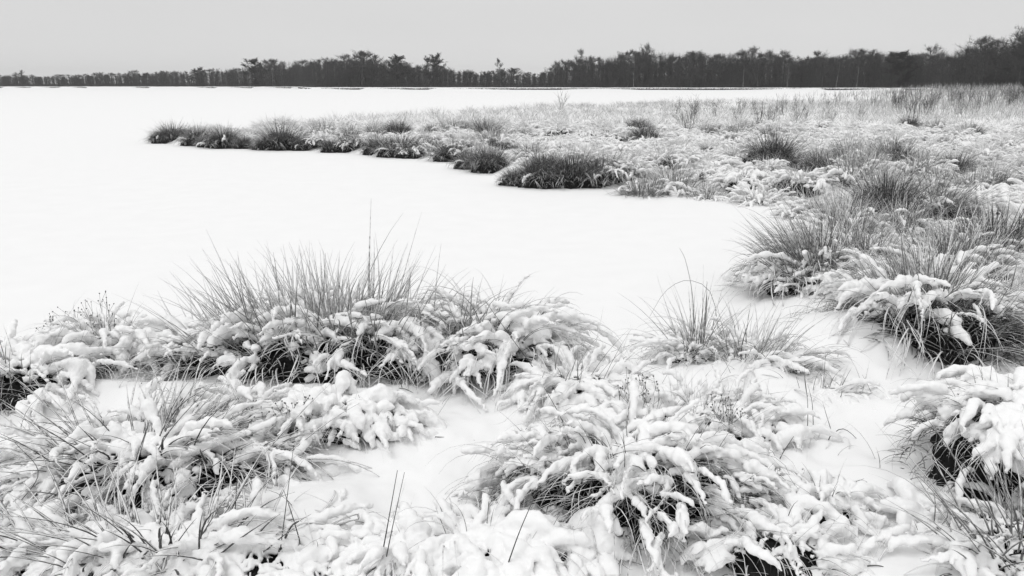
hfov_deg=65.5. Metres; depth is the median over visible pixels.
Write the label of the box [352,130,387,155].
grass tussock
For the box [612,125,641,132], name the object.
grass tussock
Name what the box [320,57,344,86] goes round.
bare tree
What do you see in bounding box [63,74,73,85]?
bare tree
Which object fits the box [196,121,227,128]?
grass tussock
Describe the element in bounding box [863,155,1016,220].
grass tussock
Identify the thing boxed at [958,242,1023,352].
grass tussock
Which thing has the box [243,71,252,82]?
bare tree
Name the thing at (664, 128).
grass tussock
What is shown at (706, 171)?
grass tussock
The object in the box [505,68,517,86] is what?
bare tree
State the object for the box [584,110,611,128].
grass tussock
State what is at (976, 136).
grass tussock
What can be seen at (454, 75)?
bare tree
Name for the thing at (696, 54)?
bare tree
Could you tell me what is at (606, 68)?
bare tree
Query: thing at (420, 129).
grass tussock
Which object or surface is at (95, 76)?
bare tree
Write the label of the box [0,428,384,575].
grass tussock
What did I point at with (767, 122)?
grass tussock
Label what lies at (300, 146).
grass tussock
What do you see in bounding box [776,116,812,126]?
grass tussock
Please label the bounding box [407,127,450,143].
grass tussock
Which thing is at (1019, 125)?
grass tussock
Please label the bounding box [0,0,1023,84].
sky
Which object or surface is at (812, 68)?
bare tree
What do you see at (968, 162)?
grass tussock
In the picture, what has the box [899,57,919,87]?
bare tree
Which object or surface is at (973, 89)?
bare shrub
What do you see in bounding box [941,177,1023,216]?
grass tussock
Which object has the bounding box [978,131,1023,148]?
grass tussock
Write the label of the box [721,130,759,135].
grass tussock
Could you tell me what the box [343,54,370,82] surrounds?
bare tree
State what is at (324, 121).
grass tussock
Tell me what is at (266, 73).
bare tree
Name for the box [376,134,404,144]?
grass tussock
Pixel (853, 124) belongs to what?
grass tussock
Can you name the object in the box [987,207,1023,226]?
grass tussock
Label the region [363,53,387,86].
bare tree
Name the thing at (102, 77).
bare tree
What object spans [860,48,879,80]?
bare tree
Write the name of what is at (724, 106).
marsh grass
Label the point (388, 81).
bare tree
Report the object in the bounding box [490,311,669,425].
grass tussock
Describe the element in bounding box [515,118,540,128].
grass tussock
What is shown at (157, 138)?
grass tussock
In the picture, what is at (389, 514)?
dry straw
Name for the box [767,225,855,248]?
grass tussock
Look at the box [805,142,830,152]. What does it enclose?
grass tussock
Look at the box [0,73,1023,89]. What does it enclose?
undergrowth
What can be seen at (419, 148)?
grass tussock
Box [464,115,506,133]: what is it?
grass tussock
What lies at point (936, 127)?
grass tussock
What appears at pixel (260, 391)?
grass tussock
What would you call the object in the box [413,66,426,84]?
bare tree
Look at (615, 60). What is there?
bare tree
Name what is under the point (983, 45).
bare tree
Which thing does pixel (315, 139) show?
grass tussock
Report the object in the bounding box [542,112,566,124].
grass tussock
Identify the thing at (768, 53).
bare tree
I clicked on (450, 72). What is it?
bare tree
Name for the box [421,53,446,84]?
evergreen tree
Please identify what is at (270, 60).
bare tree
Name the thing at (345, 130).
grass tussock
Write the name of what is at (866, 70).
bare tree
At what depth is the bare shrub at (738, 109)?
32.25 m
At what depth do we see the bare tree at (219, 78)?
310.60 m
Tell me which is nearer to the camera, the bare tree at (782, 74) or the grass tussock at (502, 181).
the grass tussock at (502, 181)
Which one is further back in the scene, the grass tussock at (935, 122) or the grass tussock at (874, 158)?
the grass tussock at (935, 122)
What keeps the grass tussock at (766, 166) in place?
on the snowy ground at (424, 471)
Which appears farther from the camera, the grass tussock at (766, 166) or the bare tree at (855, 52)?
the bare tree at (855, 52)
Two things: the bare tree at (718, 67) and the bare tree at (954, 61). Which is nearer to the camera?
the bare tree at (954, 61)
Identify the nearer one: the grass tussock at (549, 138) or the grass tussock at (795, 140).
the grass tussock at (795, 140)
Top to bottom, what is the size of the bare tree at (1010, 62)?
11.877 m
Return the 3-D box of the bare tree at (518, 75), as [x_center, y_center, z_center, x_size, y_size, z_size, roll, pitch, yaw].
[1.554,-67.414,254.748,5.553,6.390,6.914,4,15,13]
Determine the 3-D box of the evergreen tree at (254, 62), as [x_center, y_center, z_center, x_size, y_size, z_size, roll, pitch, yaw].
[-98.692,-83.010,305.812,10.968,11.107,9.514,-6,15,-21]
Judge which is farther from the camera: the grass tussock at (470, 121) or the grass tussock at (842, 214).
the grass tussock at (470, 121)
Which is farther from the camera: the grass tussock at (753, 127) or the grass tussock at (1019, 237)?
the grass tussock at (753, 127)
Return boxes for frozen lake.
[0,88,918,362]
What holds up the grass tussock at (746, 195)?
on the snowy ground at (424, 471)
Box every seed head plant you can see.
[57,290,116,338]
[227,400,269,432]
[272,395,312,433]
[617,367,659,406]
[710,394,745,439]
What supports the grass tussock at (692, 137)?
on the snowy ground at (424, 471)
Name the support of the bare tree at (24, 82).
on the snowy ground at (424, 471)
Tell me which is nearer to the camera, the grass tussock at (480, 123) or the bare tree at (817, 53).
the grass tussock at (480, 123)
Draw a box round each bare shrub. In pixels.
[674,107,697,131]
[682,97,698,123]
[686,96,701,114]
[705,97,717,116]
[731,99,745,121]
[750,100,767,123]
[758,99,787,120]
[777,97,787,114]
[786,99,808,120]
[884,81,907,104]
[893,93,909,113]
[900,84,912,102]
[901,79,925,116]
[918,83,938,114]
[948,87,963,105]
[949,89,976,112]
[964,82,980,97]
[967,97,986,112]
[1003,84,1016,104]
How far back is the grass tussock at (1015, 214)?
7.91 m
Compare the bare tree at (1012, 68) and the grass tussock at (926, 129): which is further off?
the bare tree at (1012, 68)
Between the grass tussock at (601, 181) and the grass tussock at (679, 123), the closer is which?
the grass tussock at (601, 181)
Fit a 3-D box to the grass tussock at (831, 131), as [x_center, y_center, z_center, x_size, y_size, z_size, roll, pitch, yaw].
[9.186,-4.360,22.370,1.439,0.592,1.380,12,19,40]
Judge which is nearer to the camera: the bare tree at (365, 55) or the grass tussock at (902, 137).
the grass tussock at (902, 137)
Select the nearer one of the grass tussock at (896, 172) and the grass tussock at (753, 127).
the grass tussock at (896, 172)
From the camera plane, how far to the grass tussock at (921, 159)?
12.80 m
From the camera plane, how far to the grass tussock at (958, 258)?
6.39 m
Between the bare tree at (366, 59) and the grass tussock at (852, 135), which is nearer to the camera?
the grass tussock at (852, 135)
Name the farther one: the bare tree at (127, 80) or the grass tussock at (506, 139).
the bare tree at (127, 80)
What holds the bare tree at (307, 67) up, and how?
on the snowy ground at (424, 471)
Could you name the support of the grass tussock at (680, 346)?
on the snowy ground at (424, 471)
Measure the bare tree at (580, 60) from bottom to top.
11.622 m
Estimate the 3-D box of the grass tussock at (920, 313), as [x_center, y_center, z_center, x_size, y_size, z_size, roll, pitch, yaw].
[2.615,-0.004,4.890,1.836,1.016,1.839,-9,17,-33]
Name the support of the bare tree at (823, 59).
on the snowy ground at (424, 471)
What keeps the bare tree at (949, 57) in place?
on the snowy ground at (424, 471)
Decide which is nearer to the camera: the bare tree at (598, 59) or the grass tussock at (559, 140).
the grass tussock at (559, 140)
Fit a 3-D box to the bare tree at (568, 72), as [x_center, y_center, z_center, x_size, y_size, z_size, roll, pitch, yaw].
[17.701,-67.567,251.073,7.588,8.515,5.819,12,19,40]
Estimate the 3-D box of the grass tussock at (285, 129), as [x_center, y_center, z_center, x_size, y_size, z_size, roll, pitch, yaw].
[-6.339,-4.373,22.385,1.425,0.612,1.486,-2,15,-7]
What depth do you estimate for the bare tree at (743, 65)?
225.53 m
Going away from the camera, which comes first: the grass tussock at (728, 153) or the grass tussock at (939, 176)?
the grass tussock at (939, 176)
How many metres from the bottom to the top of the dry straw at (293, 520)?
0.243 m
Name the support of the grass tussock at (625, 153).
on the snowy ground at (424, 471)
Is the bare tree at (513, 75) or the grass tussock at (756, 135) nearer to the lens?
the grass tussock at (756, 135)
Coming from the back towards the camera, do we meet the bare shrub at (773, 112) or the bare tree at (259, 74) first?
the bare tree at (259, 74)
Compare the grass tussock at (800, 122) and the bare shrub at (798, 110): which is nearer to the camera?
the grass tussock at (800, 122)
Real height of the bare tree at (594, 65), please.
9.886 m
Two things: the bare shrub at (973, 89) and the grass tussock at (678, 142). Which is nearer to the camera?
the grass tussock at (678, 142)
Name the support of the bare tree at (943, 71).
on the snowy ground at (424, 471)
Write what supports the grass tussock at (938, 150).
on the snowy ground at (424, 471)
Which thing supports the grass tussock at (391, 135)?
on the snowy ground at (424, 471)
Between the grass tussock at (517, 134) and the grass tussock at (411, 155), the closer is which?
the grass tussock at (411, 155)
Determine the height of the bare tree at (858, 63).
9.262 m
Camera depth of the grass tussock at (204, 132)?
22.67 m
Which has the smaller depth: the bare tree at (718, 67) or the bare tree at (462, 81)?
the bare tree at (718, 67)
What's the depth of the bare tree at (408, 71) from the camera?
256.56 m
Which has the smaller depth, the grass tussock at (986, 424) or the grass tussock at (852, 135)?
the grass tussock at (986, 424)
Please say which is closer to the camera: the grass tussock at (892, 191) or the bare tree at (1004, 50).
the grass tussock at (892, 191)
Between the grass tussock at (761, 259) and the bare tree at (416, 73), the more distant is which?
the bare tree at (416, 73)
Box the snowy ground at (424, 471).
[0,85,1023,575]
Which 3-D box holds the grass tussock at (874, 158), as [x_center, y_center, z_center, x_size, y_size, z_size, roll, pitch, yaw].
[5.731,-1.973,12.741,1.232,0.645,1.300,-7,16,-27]
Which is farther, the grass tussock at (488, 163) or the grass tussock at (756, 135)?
the grass tussock at (756, 135)
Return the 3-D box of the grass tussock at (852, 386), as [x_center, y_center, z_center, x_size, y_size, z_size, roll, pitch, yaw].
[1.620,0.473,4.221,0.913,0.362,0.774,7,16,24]
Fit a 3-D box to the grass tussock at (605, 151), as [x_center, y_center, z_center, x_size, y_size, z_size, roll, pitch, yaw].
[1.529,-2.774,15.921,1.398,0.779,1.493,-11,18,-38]
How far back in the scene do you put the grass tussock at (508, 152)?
17.34 m
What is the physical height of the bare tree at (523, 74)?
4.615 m
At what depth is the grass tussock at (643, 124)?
24.49 m
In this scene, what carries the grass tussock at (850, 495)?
on the snowy ground at (424, 471)
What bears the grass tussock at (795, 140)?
on the snowy ground at (424, 471)
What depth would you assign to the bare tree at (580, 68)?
242.96 m
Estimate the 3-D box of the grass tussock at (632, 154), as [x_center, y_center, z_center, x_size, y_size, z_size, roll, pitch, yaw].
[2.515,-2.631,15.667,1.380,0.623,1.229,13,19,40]
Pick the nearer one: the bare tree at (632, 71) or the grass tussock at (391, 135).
the grass tussock at (391, 135)
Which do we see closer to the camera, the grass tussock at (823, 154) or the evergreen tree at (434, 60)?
the grass tussock at (823, 154)
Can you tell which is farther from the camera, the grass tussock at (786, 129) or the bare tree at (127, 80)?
the bare tree at (127, 80)
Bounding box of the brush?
[766,81,1023,119]
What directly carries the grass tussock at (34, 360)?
on the snowy ground at (424, 471)
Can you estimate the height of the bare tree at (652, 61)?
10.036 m
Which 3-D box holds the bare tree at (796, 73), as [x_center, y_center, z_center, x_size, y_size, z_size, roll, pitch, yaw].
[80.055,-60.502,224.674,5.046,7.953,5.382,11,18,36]
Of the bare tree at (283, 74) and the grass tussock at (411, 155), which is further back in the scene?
the bare tree at (283, 74)
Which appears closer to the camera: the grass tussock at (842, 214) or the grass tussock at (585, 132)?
the grass tussock at (842, 214)
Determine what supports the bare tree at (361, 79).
on the snowy ground at (424, 471)
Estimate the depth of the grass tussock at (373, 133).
21.71 m
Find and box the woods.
[0,42,1023,87]
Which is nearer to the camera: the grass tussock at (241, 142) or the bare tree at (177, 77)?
the grass tussock at (241, 142)
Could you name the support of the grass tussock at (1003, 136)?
on the snowy ground at (424, 471)
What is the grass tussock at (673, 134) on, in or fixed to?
on the snowy ground at (424, 471)
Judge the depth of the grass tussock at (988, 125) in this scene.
26.37 m
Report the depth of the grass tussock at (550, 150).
15.37 m
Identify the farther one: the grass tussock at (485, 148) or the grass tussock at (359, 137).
the grass tussock at (359, 137)
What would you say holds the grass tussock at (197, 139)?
on the snowy ground at (424, 471)
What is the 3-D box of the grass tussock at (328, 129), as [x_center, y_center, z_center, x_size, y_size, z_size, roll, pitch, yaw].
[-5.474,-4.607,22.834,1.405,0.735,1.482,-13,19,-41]
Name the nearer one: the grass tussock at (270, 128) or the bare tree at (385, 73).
the grass tussock at (270, 128)
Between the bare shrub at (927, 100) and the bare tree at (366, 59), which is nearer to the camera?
the bare shrub at (927, 100)
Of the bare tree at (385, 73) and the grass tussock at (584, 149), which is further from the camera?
the bare tree at (385, 73)
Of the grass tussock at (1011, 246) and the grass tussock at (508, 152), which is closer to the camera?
the grass tussock at (1011, 246)
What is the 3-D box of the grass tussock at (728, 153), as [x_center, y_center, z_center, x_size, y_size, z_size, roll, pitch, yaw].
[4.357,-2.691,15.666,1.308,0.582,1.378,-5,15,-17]
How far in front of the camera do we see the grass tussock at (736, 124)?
24.58 m
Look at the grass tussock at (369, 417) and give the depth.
3.61 m
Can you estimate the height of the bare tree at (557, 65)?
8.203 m
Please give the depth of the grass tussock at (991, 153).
15.59 m
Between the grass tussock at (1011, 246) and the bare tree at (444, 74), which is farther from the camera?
the bare tree at (444, 74)
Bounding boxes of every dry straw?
[15,443,38,499]
[280,445,293,549]
[284,492,300,544]
[382,470,397,556]
[386,472,404,556]
[485,301,532,366]
[508,494,535,562]
[651,280,717,327]
[681,251,693,313]
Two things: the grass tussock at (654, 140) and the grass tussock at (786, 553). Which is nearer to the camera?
the grass tussock at (786, 553)
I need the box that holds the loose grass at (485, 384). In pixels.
[1,300,1015,569]
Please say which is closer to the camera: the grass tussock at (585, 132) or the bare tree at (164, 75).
the grass tussock at (585, 132)
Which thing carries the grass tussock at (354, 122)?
on the snowy ground at (424, 471)
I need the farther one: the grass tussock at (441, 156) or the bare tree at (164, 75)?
the bare tree at (164, 75)
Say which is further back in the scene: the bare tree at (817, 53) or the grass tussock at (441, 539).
the bare tree at (817, 53)
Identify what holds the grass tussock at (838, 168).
on the snowy ground at (424, 471)
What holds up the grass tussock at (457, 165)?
on the snowy ground at (424, 471)
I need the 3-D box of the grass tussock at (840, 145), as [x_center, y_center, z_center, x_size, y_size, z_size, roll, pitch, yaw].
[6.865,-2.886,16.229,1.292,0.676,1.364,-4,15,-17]
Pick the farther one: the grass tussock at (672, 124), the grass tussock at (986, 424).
the grass tussock at (672, 124)
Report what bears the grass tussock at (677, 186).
on the snowy ground at (424, 471)
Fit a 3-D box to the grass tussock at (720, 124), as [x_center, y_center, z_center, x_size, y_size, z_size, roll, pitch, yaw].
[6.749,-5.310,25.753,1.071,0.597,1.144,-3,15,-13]
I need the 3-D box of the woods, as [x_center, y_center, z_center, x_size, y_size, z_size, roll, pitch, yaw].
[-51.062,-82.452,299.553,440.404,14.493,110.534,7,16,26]
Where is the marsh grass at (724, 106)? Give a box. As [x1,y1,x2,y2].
[180,97,1023,251]
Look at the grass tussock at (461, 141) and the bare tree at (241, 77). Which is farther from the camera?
the bare tree at (241, 77)
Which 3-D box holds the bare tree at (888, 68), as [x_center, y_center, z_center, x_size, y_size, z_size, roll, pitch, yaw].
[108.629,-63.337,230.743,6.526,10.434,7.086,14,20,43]
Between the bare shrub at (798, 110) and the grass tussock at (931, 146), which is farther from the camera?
the bare shrub at (798, 110)
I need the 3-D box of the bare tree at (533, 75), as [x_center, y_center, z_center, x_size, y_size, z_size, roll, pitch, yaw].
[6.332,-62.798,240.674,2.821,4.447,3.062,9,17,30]
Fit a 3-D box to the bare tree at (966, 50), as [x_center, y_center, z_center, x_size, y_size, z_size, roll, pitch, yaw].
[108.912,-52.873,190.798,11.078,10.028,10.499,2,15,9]
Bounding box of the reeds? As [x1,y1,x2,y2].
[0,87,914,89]
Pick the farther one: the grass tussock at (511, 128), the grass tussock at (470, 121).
the grass tussock at (470, 121)
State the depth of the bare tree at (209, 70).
312.55 m
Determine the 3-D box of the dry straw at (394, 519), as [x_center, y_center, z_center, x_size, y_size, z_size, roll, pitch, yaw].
[-0.377,0.775,2.527,0.088,0.419,0.006,0,14,0]
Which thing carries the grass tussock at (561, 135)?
on the snowy ground at (424, 471)
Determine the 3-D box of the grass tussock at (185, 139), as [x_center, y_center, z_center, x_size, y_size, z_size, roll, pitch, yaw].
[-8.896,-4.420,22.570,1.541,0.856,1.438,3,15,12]
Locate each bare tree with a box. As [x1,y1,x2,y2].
[5,74,19,85]
[18,75,28,85]
[27,75,35,84]
[54,74,64,85]
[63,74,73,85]
[74,74,90,85]
[74,75,81,86]
[88,72,103,84]
[96,73,110,85]
[111,73,119,84]
[120,72,131,86]
[122,70,136,84]
[130,70,141,84]
[135,73,144,84]
[145,76,155,85]
[159,71,168,86]
[169,72,183,86]
[171,71,183,84]
[183,71,190,86]
[193,74,199,86]
[195,73,209,83]
[203,69,215,85]
[205,68,222,83]
[212,72,225,86]
[224,74,232,86]
[232,68,246,86]
[233,71,248,84]
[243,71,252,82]
[253,62,269,85]
[255,60,270,85]
[255,64,275,84]
[261,58,280,85]
[264,59,281,85]
[268,61,297,84]
[284,61,302,85]
[289,67,301,86]
[290,58,307,86]
[294,66,307,83]
[303,65,314,84]
[304,61,324,85]
[307,59,333,86]
[316,60,335,86]
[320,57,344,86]
[325,54,355,86]
[325,59,350,86]
[329,60,350,86]
[336,60,357,86]
[342,57,362,85]
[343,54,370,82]
[344,49,380,84]
[350,50,382,82]
[354,51,383,86]
[359,59,381,86]
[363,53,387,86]
[375,62,390,86]
[377,60,392,83]
[386,60,403,86]
[397,65,410,83]
[402,62,415,82]
[404,67,424,85]
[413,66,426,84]
[418,64,433,86]
[427,68,437,82]
[431,66,452,86]
[438,66,450,84]
[445,70,453,84]
[448,70,459,86]
[459,74,467,86]
[463,72,471,86]
[477,70,494,85]
[486,72,494,84]
[490,71,497,83]
[494,58,504,86]
[497,71,504,86]
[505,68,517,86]
[507,68,517,84]
[514,68,524,83]
[520,73,528,84]
[530,73,536,86]
[542,67,558,85]
[542,72,550,86]
[549,65,565,85]
[551,61,566,81]
[553,58,576,81]
[561,61,572,82]
[568,47,588,86]
[568,63,582,87]
[571,58,586,85]
[576,56,597,86]
[577,60,595,87]
[583,56,603,82]
[594,57,608,84]
[594,61,607,86]
[600,60,612,82]
[607,51,639,87]
[609,61,619,86]
[611,53,627,81]
[619,49,638,84]
[619,51,655,85]
[620,50,660,84]
[627,53,639,86]
[633,51,654,85]
[638,41,655,86]
[642,55,674,83]
[644,62,655,87]
[652,61,672,86]
[657,56,686,82]
[666,56,683,82]
[672,56,687,87]
[674,50,707,87]
[678,51,697,82]
[687,51,705,87]
[690,54,717,87]
[702,55,726,83]
[706,52,735,86]
[707,54,720,77]
[718,50,755,85]
[728,49,754,81]
[730,49,770,85]
[734,58,754,85]
[744,45,763,87]
[746,58,769,87]
[750,53,775,86]
[754,50,779,85]
[759,53,783,87]
[768,54,790,79]
[769,55,788,83]
[770,50,797,87]
[773,55,798,82]
[778,55,807,87]
[784,60,794,87]
[787,61,802,87]
[795,58,811,85]
[801,55,822,85]
[801,56,822,86]
[806,55,837,87]
[807,50,829,76]
[808,57,827,83]
[819,58,838,84]
[824,57,841,84]
[830,55,862,87]
[830,56,846,87]
[839,48,870,87]
[841,57,859,87]
[851,55,866,87]
[852,48,876,85]
[855,54,880,83]
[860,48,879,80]
[862,56,890,87]
[870,54,895,86]
[876,56,911,87]
[878,52,895,80]
[882,50,923,87]
[896,55,917,87]
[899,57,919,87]
[907,55,924,86]
[909,51,929,86]
[911,42,942,84]
[916,53,951,87]
[930,59,954,87]
[931,56,963,81]
[934,55,965,85]
[946,47,979,80]
[948,59,962,84]
[955,38,1016,88]
[958,36,998,79]
[969,38,1005,81]
[974,46,1023,85]
[987,48,1018,84]
[990,25,1023,84]
[990,31,1023,83]
[993,48,1023,88]
[994,39,1015,82]
[995,41,1023,84]
[1003,42,1022,85]
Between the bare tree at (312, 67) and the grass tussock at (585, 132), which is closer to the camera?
the grass tussock at (585, 132)
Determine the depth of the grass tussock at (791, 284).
6.28 m
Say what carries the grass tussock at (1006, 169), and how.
on the snowy ground at (424, 471)
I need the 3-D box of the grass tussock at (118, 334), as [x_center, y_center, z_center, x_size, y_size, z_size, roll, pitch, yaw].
[-2.450,0.286,4.714,1.412,0.576,1.151,0,14,0]
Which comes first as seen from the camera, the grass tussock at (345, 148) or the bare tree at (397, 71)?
the grass tussock at (345, 148)
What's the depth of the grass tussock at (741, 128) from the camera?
22.62 m
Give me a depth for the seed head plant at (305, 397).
3.56 m
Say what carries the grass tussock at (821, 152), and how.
on the snowy ground at (424, 471)
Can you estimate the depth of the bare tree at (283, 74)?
302.75 m
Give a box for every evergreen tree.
[191,67,207,86]
[240,58,269,84]
[379,54,414,85]
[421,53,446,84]
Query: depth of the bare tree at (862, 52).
222.78 m
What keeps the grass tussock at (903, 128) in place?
on the snowy ground at (424, 471)
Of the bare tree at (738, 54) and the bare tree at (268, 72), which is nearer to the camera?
the bare tree at (738, 54)
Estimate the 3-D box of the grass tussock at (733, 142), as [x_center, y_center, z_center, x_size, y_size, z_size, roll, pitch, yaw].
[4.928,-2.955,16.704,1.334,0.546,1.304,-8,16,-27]
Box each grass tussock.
[0,298,163,426]
[0,352,379,542]
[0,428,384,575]
[18,285,192,380]
[93,210,555,397]
[138,120,193,143]
[144,128,170,143]
[152,363,302,432]
[173,116,211,145]
[189,133,212,147]
[190,127,222,137]
[195,120,248,148]
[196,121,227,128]
[198,122,233,133]
[226,135,259,148]
[233,124,265,133]
[235,132,258,139]
[237,118,309,150]
[239,126,270,135]
[243,137,269,149]
[249,122,274,127]
[251,370,448,456]
[252,123,280,130]
[263,115,297,127]
[263,129,302,136]
[272,120,311,136]
[285,131,312,150]
[295,474,637,575]
[300,115,337,135]
[302,128,339,147]
[304,117,328,124]
[313,136,338,152]
[322,120,350,129]
[329,117,364,126]
[329,129,365,152]
[334,123,366,136]
[336,130,376,149]
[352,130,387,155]
[356,130,389,137]
[358,119,394,133]
[359,128,429,157]
[364,266,630,413]
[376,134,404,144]
[378,114,417,134]
[380,120,416,127]
[382,127,415,139]
[389,139,428,158]
[390,137,434,154]
[406,134,439,152]
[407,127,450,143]
[414,118,445,130]
[417,123,441,133]
[421,136,485,161]
[424,112,474,132]
[431,115,461,125]
[436,127,463,138]
[436,361,881,575]
[439,129,489,154]
[444,138,504,169]
[445,125,476,135]
[453,127,487,140]
[454,118,527,150]
[456,138,515,173]
[461,116,488,124]
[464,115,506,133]
[466,114,501,131]
[468,142,501,153]
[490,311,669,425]
[491,114,518,126]
[492,166,526,185]
[495,120,527,133]
[503,139,575,189]
[505,147,547,156]
[506,138,552,161]
[511,131,531,137]
[511,145,562,165]
[512,123,538,136]
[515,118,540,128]
[515,134,546,141]
[515,136,544,148]
[517,144,612,188]
[519,149,562,174]
[527,123,550,130]
[533,115,577,136]
[534,133,582,148]
[535,134,568,141]
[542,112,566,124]
[548,132,574,136]
[549,138,594,153]
[552,135,583,145]
[553,141,618,166]
[555,142,609,158]
[556,121,586,126]
[563,132,595,141]
[566,140,620,156]
[569,122,602,132]
[569,139,639,188]
[571,127,603,135]
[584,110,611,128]
[586,141,615,146]
[593,126,628,140]
[593,141,632,148]
[593,147,661,182]
[594,135,624,143]
[595,121,622,132]
[601,140,651,153]
[602,160,682,199]
[608,144,711,197]
[608,364,853,458]
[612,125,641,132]
[613,147,644,157]
[616,138,651,159]
[619,275,770,369]
[621,111,655,130]
[623,120,663,143]
[629,131,712,170]
[629,132,665,145]
[638,141,670,151]
[654,120,688,129]
[654,129,679,136]
[655,123,690,132]
[658,142,705,152]
[661,127,699,139]
[662,114,692,127]
[662,132,697,146]
[670,131,715,141]
[671,498,876,575]
[672,159,730,181]
[675,147,714,156]
[678,176,743,201]
[685,291,863,389]
[689,121,716,131]
[691,118,721,134]
[692,128,713,136]
[692,149,743,171]
[693,131,728,151]
[693,137,734,146]
[703,164,773,191]
[705,137,754,162]
[713,121,724,128]
[713,180,891,306]
[715,170,806,207]
[716,126,757,143]
[717,117,753,134]
[720,122,759,132]
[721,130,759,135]
[725,134,766,151]
[728,114,763,131]
[735,122,816,167]
[738,151,792,171]
[739,235,855,300]
[743,133,771,139]
[746,458,895,542]
[752,132,808,147]
[753,122,784,136]
[754,116,777,126]
[755,159,841,197]
[760,181,853,220]
[763,353,909,409]
[764,119,808,135]
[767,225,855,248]
[768,109,809,131]
[769,169,908,242]
[770,199,1023,380]
[775,129,808,138]
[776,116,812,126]
[778,138,816,157]
[786,183,886,228]
[787,142,847,172]
[788,132,814,142]
[798,128,821,138]
[799,132,843,145]
[800,200,944,260]
[801,131,831,146]
[801,139,842,162]
[803,122,825,132]
[803,147,843,164]
[805,140,910,192]
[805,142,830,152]
[806,119,837,127]
[817,132,874,159]
[818,128,854,138]
[820,131,865,142]
[821,157,951,217]
[822,126,843,131]
[833,124,864,139]
[833,126,871,139]
[836,159,919,196]
[837,159,958,209]
[840,126,866,132]
[841,118,869,128]
[841,131,903,161]
[841,136,887,149]
[845,132,897,163]
[846,146,906,171]
[857,364,1023,575]
[858,129,931,160]
[859,193,1023,285]
[862,129,881,134]
[862,189,954,236]
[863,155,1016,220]
[865,128,917,145]
[867,124,898,133]
[868,204,964,246]
[869,124,884,128]
[871,131,919,140]
[875,125,908,131]
[876,351,1023,505]
[881,121,913,129]
[881,128,917,138]
[883,141,964,176]
[891,112,925,127]
[901,123,937,134]
[901,131,952,151]
[904,156,969,188]
[904,212,1023,288]
[905,131,932,135]
[905,141,949,153]
[912,132,938,140]
[914,144,954,161]
[914,145,958,155]
[918,115,951,127]
[919,186,1023,251]
[924,123,944,130]
[926,135,963,149]
[927,197,1023,246]
[928,131,975,142]
[931,157,1011,189]
[934,122,977,136]
[935,143,984,174]
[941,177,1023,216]
[944,120,988,131]
[948,152,990,166]
[950,139,1014,162]
[951,132,1019,158]
[956,120,993,134]
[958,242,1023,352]
[960,132,983,141]
[961,147,1016,167]
[966,158,1021,180]
[967,161,1023,185]
[976,132,1023,142]
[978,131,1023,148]
[980,138,1021,155]
[981,124,1002,127]
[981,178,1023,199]
[985,131,1020,136]
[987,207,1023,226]
[988,125,1018,132]
[988,214,1023,252]
[994,156,1023,169]
[995,199,1023,229]
[997,125,1022,135]
[1000,151,1023,166]
[1004,143,1023,152]
[1004,154,1023,181]
[1010,118,1023,129]
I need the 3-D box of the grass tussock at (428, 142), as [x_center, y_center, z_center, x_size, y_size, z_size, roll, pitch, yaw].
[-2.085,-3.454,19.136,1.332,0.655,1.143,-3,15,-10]
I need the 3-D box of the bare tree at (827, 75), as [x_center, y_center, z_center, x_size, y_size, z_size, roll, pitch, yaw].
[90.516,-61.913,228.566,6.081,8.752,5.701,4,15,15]
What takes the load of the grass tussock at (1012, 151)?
on the snowy ground at (424, 471)
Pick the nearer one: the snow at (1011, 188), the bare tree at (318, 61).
the snow at (1011, 188)
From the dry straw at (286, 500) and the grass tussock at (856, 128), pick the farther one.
the grass tussock at (856, 128)
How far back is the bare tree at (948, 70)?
195.24 m
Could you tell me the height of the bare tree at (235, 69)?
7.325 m
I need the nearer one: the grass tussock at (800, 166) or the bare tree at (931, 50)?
the grass tussock at (800, 166)
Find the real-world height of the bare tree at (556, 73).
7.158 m
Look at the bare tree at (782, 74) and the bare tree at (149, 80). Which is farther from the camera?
the bare tree at (149, 80)
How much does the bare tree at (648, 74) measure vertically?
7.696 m
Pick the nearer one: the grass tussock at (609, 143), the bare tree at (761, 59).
the grass tussock at (609, 143)
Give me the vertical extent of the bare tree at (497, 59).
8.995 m
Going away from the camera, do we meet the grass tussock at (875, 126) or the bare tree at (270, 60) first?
the grass tussock at (875, 126)
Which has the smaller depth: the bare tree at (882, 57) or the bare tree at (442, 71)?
the bare tree at (882, 57)
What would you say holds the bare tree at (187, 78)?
on the snowy ground at (424, 471)
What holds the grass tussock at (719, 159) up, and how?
on the snowy ground at (424, 471)
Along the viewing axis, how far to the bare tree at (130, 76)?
315.12 m
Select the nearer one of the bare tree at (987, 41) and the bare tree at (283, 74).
the bare tree at (987, 41)
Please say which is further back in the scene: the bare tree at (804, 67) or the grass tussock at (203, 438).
the bare tree at (804, 67)
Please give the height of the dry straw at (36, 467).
0.331 m
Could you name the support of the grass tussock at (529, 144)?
on the snowy ground at (424, 471)
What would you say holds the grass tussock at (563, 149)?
on the snowy ground at (424, 471)
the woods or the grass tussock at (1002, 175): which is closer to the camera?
the grass tussock at (1002, 175)
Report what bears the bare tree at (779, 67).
on the snowy ground at (424, 471)
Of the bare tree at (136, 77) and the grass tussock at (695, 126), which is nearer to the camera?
the grass tussock at (695, 126)
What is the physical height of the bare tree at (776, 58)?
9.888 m
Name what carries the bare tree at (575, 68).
on the snowy ground at (424, 471)
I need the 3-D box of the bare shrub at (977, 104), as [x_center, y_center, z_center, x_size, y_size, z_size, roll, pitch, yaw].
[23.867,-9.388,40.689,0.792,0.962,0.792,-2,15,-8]
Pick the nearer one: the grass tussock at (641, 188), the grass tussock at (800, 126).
the grass tussock at (641, 188)
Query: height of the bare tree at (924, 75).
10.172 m
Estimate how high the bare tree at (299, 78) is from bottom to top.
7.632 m

